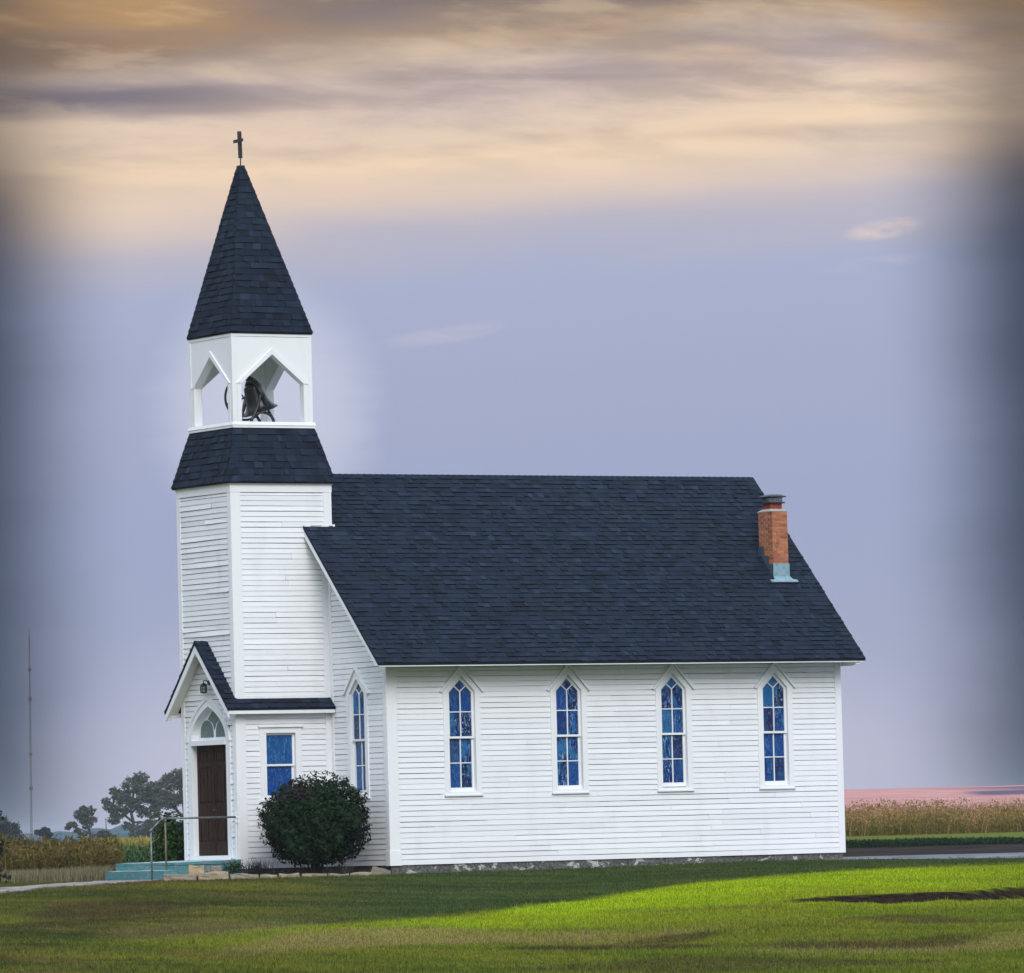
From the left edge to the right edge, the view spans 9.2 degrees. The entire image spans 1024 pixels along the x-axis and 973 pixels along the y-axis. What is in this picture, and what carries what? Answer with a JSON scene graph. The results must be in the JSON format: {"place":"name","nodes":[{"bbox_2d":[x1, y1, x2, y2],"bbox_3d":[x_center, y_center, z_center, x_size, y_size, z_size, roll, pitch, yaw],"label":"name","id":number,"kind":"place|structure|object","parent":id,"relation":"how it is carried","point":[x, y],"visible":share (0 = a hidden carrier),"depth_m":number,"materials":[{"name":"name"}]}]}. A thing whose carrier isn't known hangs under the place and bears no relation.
{"place":"outdoors","nodes":[
{"label":"outdoors","id":0,"kind":"place"},
{"bbox_2d":[0,865,114,882],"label":"pale grass","id":1,"kind":"structure","parent":0,"point":[87,873],"depth_m":146.34,"materials":[{"name":"beige plant"}]},
{"bbox_2d":[7,825,144,842],"bbox_3d":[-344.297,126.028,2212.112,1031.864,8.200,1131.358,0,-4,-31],"label":"hills","id":2,"kind":"structure","parent":0,"point":[122,832],"depth_m":2016.16,"materials":[{"name":"plant"}]},
{"bbox_2d":[0,880,157,892],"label":"path","id":3,"kind":"structure","parent":0,"point":[18,888],"depth_m":128.01,"materials":[{"name":"concrete"}]},
{"bbox_2d":[0,856,1023,972],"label":"lawn grass","id":4,"kind":"structure","parent":0,"point":[841,863],"depth_m":91.20,"materials":[{"name":"green plant"}]},
{"bbox_2d":[0,785,1023,972],"bbox_3d":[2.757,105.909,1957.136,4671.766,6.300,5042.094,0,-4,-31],"label":"ground","id":5,"kind":"structure","parent":0,"point":[980,794],"depth_m":96.86,"materials":[{"name":"green plant"}]},
{"bbox_2d":[0,810,13,883],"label":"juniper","id":6,"kind":"object","parent":5,"relation":"on","point":[2,855],"visible":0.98,"depth_m":138.81,"materials":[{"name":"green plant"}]},
{"bbox_2d":[0,815,25,840],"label":"dense tree","id":7,"kind":"object","parent":5,"relation":"on","point":[5,827],"visible":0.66,"depth_m":868.37,"materials":[{"name":"green plant"}]},
{"bbox_2d":[28,634,32,840],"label":"radio mast","id":8,"kind":"object","parent":5,"relation":"on","point":[30,753],"visible":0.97,"depth_m":1499.23,"materials":[{"name":"metal"}]},
{"bbox_2d":[34,826,53,839],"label":"flat topped tree","id":9,"kind":"object","parent":5,"relation":"on","point":[45,830],"visible":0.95,"depth_m":888.47,"materials":[{"name":"green plant"}]},
{"bbox_2d":[0,831,130,872],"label":"tall grass","id":10,"kind":"structure","parent":5,"relation":"on","point":[22,855],"depth_m":161.28,"materials":[{"name":"yellow plant"}]},
{"bbox_2d":[64,805,97,836],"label":"tree","id":11,"kind":"object","parent":5,"relation":"on","point":[82,814],"visible":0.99,"depth_m":878.58,"materials":[{"name":"green plant"}]},
{"bbox_2d":[89,829,115,839],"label":"round shrub","id":12,"kind":"object","parent":5,"relation":"on","point":[101,834],"visible":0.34,"depth_m":858.42,"materials":[{"name":"green plant"}]},
{"bbox_2d":[100,770,162,836],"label":"oak tree","id":13,"kind":"object","parent":5,"relation":"on","point":[147,795],"visible":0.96,"depth_m":898.50,"materials":[{"name":"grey plant"}]},
{"bbox_2d":[81,834,183,862],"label":"corn field","id":14,"kind":"structure","parent":5,"relation":"on","point":[138,850],"depth_m":257.35,"materials":[{"name":"green plant"}]},
{"bbox_2d":[128,819,181,837],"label":"undergrowth shrub","id":15,"kind":"object","parent":5,"relation":"on","point":[144,831],"visible":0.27,"depth_m":888.14,"materials":[{"name":"green plant"}]},
{"bbox_2d":[144,767,182,816],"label":"oak tree","id":16,"kind":"object","parent":5,"relation":"on","point":[170,798],"visible":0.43,"depth_m":913.35,"materials":[{"name":"green plant"}]},
{"bbox_2d":[147,805,184,861],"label":"leafy shrub","id":17,"kind":"object","parent":5,"relation":"on","point":[175,846],"visible":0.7,"depth_m":137.88,"materials":[{"name":"green plant"}]},
{"bbox_2d":[105,859,240,880],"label":"front steps","id":18,"kind":"structure","parent":5,"relation":"on","point":[133,871],"depth_m":134.79,"materials":[{"name":"teal paint"}]},
{"bbox_2d":[149,816,235,879],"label":"handrail","id":19,"kind":"object","parent":18,"relation":"attached to","point":[158,822],"visible":0.94,"depth_m":134.13,"materials":[{"name":"grey metal"}]},
{"bbox_2d":[163,873,196,880],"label":"edging stone","id":20,"kind":"object","parent":5,"relation":"on","point":[166,877],"visible":0.54,"depth_m":133.26,"materials":[{"name":"stone"}]},
{"bbox_2d":[198,871,228,879],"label":"edging stone","id":21,"kind":"object","parent":5,"relation":"on","point":[215,875],"visible":0.56,"depth_m":133.28,"materials":[{"name":"stone"}]},
{"bbox_2d":[230,873,258,878],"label":"edging stone","id":22,"kind":"object","parent":5,"relation":"on","point":[241,875],"visible":0.51,"depth_m":133.36,"materials":[{"name":"stone"}]},
{"bbox_2d":[260,874,276,877],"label":"edging stone","id":23,"kind":"object","parent":5,"relation":"on","point":[267,875],"visible":0.43,"depth_m":133.41,"materials":[{"name":"stone"}]},
{"bbox_2d":[279,873,299,877],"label":"edging stone","id":24,"kind":"object","parent":5,"relation":"on","point":[292,875],"visible":0.46,"depth_m":133.44,"materials":[{"name":"stone"}]},
{"bbox_2d":[197,872,390,879],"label":"flower bed","id":25,"kind":"object","parent":5,"relation":"on","point":[300,875],"visible":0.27,"depth_m":133.76,"materials":[{"name":"soil"}]},
{"bbox_2d":[188,865,203,876],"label":"edging stone","id":26,"kind":"object","parent":25,"relation":"on","point":[192,869],"visible":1,"depth_m":133.67,"materials":[{"name":"stone"}]},
{"bbox_2d":[210,865,222,871],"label":"edging stone","id":27,"kind":"object","parent":25,"relation":"on","point":[216,868],"visible":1,"depth_m":133.74,"materials":[{"name":"stone"}]},
{"bbox_2d":[221,860,247,875],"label":"green herb","id":28,"kind":"object","parent":25,"relation":"on","point":[234,867],"visible":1,"depth_m":133.69,"materials":[{"name":"green plant"}]},
{"bbox_2d":[231,856,278,875],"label":"twiggy plant","id":29,"kind":"object","parent":25,"relation":"on","point":[256,868],"visible":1,"depth_m":133.72,"materials":[{"name":"grey plant"}]},
{"bbox_2d":[256,770,371,872],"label":"round bush","id":30,"kind":"object","parent":25,"relation":"on","point":[315,824],"visible":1,"depth_m":133.51,"materials":[{"name":"green plant"}]},
{"bbox_2d":[332,858,357,872],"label":"grass tuft","id":31,"kind":"object","parent":25,"relation":"on","point":[341,868],"visible":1,"depth_m":133.90,"materials":[{"name":"green plant"}]},
{"bbox_2d":[301,873,326,876],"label":"edging stone","id":32,"kind":"object","parent":5,"relation":"on","point":[312,874],"visible":0.42,"depth_m":133.49,"materials":[{"name":"stone"}]},
{"bbox_2d":[328,873,348,875],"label":"edging stone","id":33,"kind":"object","parent":5,"relation":"on","point":[330,874],"visible":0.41,"depth_m":133.54,"materials":[{"name":"stone"}]},
{"bbox_2d":[350,872,370,875],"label":"edging stone","id":34,"kind":"object","parent":5,"relation":"on","point":[360,873],"visible":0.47,"depth_m":133.56,"materials":[{"name":"stone"}]},
{"bbox_2d":[371,866,390,874],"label":"edging stone","id":35,"kind":"object","parent":5,"relation":"on","point":[375,870],"visible":0.52,"depth_m":133.70,"materials":[{"name":"stone"}]},
{"bbox_2d":[164,131,865,874],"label":"church","id":36,"kind":"structure","parent":5,"relation":"on","point":[462,673],"depth_m":136.81,"materials":[{"name":"white wood"}]},
{"bbox_2d":[200,680,209,693],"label":"wall lantern","id":37,"kind":"object","parent":36,"relation":"attached to","point":[203,687],"depth_m":136.10,"materials":[{"name":"black metal"}]},
{"bbox_2d":[197,745,214,855],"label":"door leaf","id":38,"kind":"structure","parent":36,"relation":"in","point":[205,800],"depth_m":136.55,"materials":[{"name":"brown wood"}]},
{"bbox_2d":[198,710,224,740],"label":"transom window","id":39,"kind":"structure","parent":36,"relation":"in","point":[211,728],"depth_m":136.42,"materials":[{"name":"grey glass"}]},
{"bbox_2d":[212,745,227,854],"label":"door leaf","id":40,"kind":"structure","parent":36,"relation":"in","point":[218,751],"depth_m":135.99,"materials":[{"name":"brown wood"}]},
{"bbox_2d":[224,376,277,421],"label":"church bell","id":41,"kind":"object","parent":36,"relation":"on","point":[257,401],"visible":0.91,"depth_m":137.10,"materials":[{"name":"metal"}]},
{"bbox_2d":[258,725,303,801],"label":"window","id":42,"kind":"structure","parent":36,"relation":"in","point":[280,747],"depth_m":135.75,"materials":[{"name":"blue glass"}]},
{"bbox_2d":[342,667,370,798],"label":"window","id":43,"kind":"structure","parent":36,"relation":"in","point":[356,692],"depth_m":135.52,"materials":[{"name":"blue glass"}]},
{"bbox_2d":[439,666,483,795],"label":"window","id":44,"kind":"structure","parent":36,"relation":"in","point":[461,696],"depth_m":135.32,"materials":[{"name":"blue glass"}]},
{"bbox_2d":[547,665,590,793],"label":"window","id":45,"kind":"structure","parent":36,"relation":"in","point":[568,697],"depth_m":136.69,"materials":[{"name":"blue glass"}]},
{"bbox_2d":[652,664,694,791],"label":"window","id":46,"kind":"structure","parent":36,"relation":"in","point":[674,744],"depth_m":138.06,"materials":[{"name":"blue glass"}]},
{"bbox_2d":[753,663,795,788],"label":"window","id":47,"kind":"structure","parent":36,"relation":"in","point":[774,692],"depth_m":139.42,"materials":[{"name":"blue glass"}]},
{"bbox_2d":[844,795,1023,836],"bbox_3d":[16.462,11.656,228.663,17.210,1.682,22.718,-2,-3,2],"label":"weed stalks","id":48,"kind":"object","parent":5,"relation":"on","point":[861,814],"visible":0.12,"depth_m":222.90,"materials":[{"name":"beige plant"}]},
{"bbox_2d":[845,797,1023,818],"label":"weed seed heads","id":49,"kind":"object","parent":48,"relation":"attached to","point":[893,802],"visible":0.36,"depth_m":226.12,"materials":[{"name":"plant"}]},
{"bbox_2d":[846,836,1023,847],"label":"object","id":50,"kind":"object","parent":5,"relation":"on","point":[897,842],"visible":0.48,"depth_m":175.27,"materials":[{"name":"green plant"}]},
{"bbox_2d":[0,0,1023,833],"label":"sky","id":51,"kind":"structure","parent":0,"point":[779,244],"materials":[{"name":"purple"}]},
{"bbox_2d":[741,844,1023,856],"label":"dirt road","id":52,"kind":"structure","parent":0,"point":[968,849],"depth_m":159.07,"materials":[{"name":"grey asphalt"}]},
{"bbox_2d":[781,852,1023,860],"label":"driveway","id":53,"kind":"structure","parent":0,"point":[987,855],"depth_m":138.66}
]}

